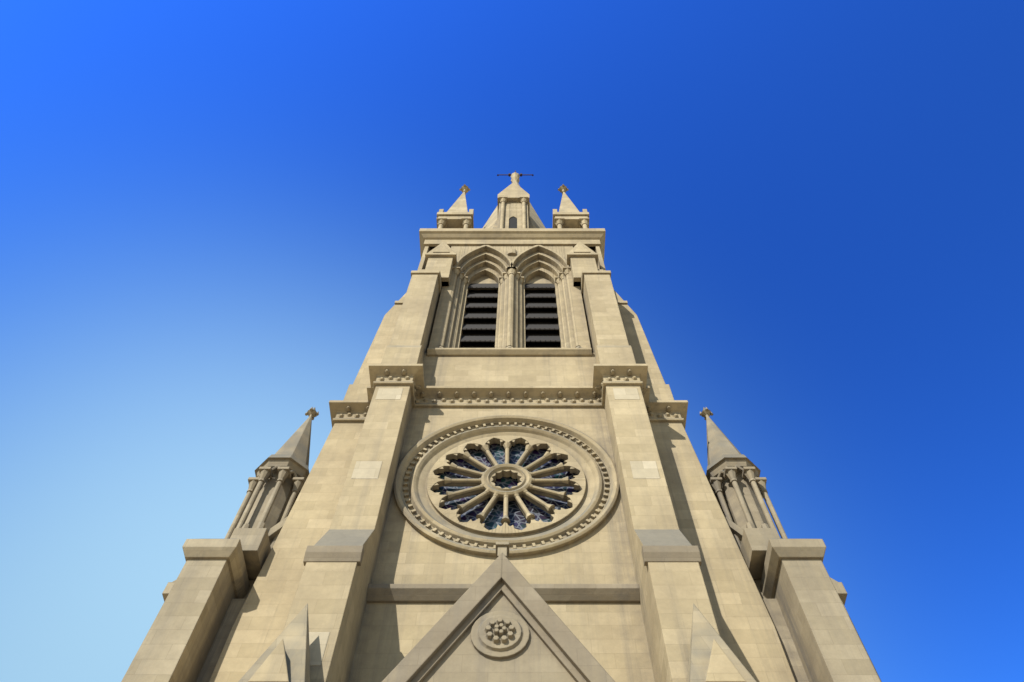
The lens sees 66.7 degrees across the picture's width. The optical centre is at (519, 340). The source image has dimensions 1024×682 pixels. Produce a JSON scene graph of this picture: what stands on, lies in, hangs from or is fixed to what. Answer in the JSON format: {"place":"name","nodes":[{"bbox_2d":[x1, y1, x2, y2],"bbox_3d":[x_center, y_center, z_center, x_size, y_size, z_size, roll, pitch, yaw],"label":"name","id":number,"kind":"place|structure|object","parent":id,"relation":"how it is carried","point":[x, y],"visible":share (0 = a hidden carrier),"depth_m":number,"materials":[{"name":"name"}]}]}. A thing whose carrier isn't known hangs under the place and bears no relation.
{"place":"outdoors","nodes":[
{"label":"outdoors","id":0,"kind":"place"},
{"bbox_2d":[0,0,1023,681],"label":"sky","id":1,"kind":"structure","parent":0,"point":[213,213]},
{"label":"ground","id":2,"kind":"structure","parent":0,"visible":0},
{"bbox_2d":[121,516,287,681],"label":"buttress","id":3,"kind":"structure","parent":2,"relation":"on","point":[205,593],"depth_m":15.90,"materials":[{"name":"stone"}]},
{"bbox_2d":[224,407,318,548],"bbox_3d":[-6.580,3.877,21.577,1.503,7.730,1.503,0,-63,0],"label":"pinnacle","id":4,"kind":"object","parent":3,"relation":"on","point":[276,483],"visible":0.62,"depth_m":20.79,"materials":[{"name":"stone"}]},
{"bbox_2d":[422,542,575,681],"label":"gable wall","id":5,"kind":"structure","parent":2,"relation":"on","point":[500,640],"depth_m":12.82,"materials":[{"name":"stone"}]},
{"bbox_2d":[382,553,614,681],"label":"gable molding","id":6,"kind":"structure","parent":5,"relation":"on","point":[448,630],"depth_m":13.17,"materials":[{"name":"beige stone"}]},
{"bbox_2d":[209,228,794,681],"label":"tower","id":7,"kind":"structure","parent":2,"relation":"on","point":[709,618],"depth_m":18.33,"materials":[{"name":"stone"}]},
{"bbox_2d":[309,388,659,665],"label":"stone blocks","id":8,"kind":"structure","parent":7,"relation":"attached to","point":[318,641],"depth_m":18.70,"materials":[{"name":"stone"}]},
{"bbox_2d":[303,546,701,602],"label":"string courses","id":9,"kind":"object","parent":7,"relation":"attached to","point":[547,593],"visible":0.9,"depth_m":15.92,"materials":[{"name":"stone"}]},
{"bbox_2d":[393,415,618,556],"bbox_3d":[-0.330,3.558,19.658,5.640,5.640,0.450,0,-63,0],"label":"rose window frame","id":10,"kind":"object","parent":7,"relation":"attached to","point":[423,481],"visible":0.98,"depth_m":19.45,"materials":[{"name":"beige stone"}]},
{"bbox_2d":[433,444,579,529],"bbox_3d":[-0.330,3.736,19.749,4.000,4.000,0.010,0,-63,0],"label":"rose window glass","id":11,"kind":"object","parent":10,"relation":"in","point":[516,516],"visible":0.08,"depth_m":19.69,"materials":[{"name":"blue glass"}]},
{"bbox_2d":[438,267,581,347],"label":"columns","id":12,"kind":"structure","parent":7,"relation":"on","point":[508,272],"depth_m":29.41,"materials":[{"name":"stone"}]},
{"bbox_2d":[461,290,559,345],"bbox_3d":[-0.330,-1.223,30.914,4.400,10.800,0.011,0,-63,0],"label":"dark belfry interior","id":13,"kind":"object","parent":7,"relation":"in","point":[526,320],"depth_m":30.14,"materials":[{"name":"black"}]},
{"bbox_2d":[460,283,560,347],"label":"belfry louvres","id":14,"kind":"object","parent":7,"relation":"attached to","point":[527,325],"visible":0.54,"depth_m":29.76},
{"bbox_2d":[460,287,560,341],"bbox_3d":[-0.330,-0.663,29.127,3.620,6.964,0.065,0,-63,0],"label":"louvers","id":15,"kind":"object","parent":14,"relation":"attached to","point":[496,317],"visible":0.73,"depth_m":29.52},
{"bbox_2d":[436,172,588,227],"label":"spires","id":16,"kind":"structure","parent":7,"relation":"on","point":[513,199],"depth_m":40.92,"materials":[{"name":"stone"}]},
{"bbox_2d":[509,217,516,227],"bbox_3d":[-0.330,-5.376,38.282,0.600,4.900,0.010,0,-63,0],"label":"small window","id":17,"kind":"structure","parent":16,"relation":"attached to","point":[512,222],"depth_m":39.55,"materials":[{"name":"black glass"}]},
{"bbox_2d":[497,170,533,176],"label":"cross","id":18,"kind":"object","parent":16,"relation":"on","point":[520,174],"visible":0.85,"depth_m":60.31,"materials":[{"name":"grey metal"}]},
{"bbox_2d":[724,516,881,681],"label":"buttress","id":19,"kind":"structure","parent":2,"relation":"on","point":[803,594],"depth_m":15.90,"materials":[{"name":"stone"}]},
{"bbox_2d":[700,407,787,548],"bbox_3d":[5.920,3.877,21.577,1.503,7.730,1.503,0,-63,0],"label":"pinnacle","id":20,"kind":"object","parent":19,"relation":"on","point":[737,482],"visible":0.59,"depth_m":20.80,"materials":[{"name":"stone"}]}
]}

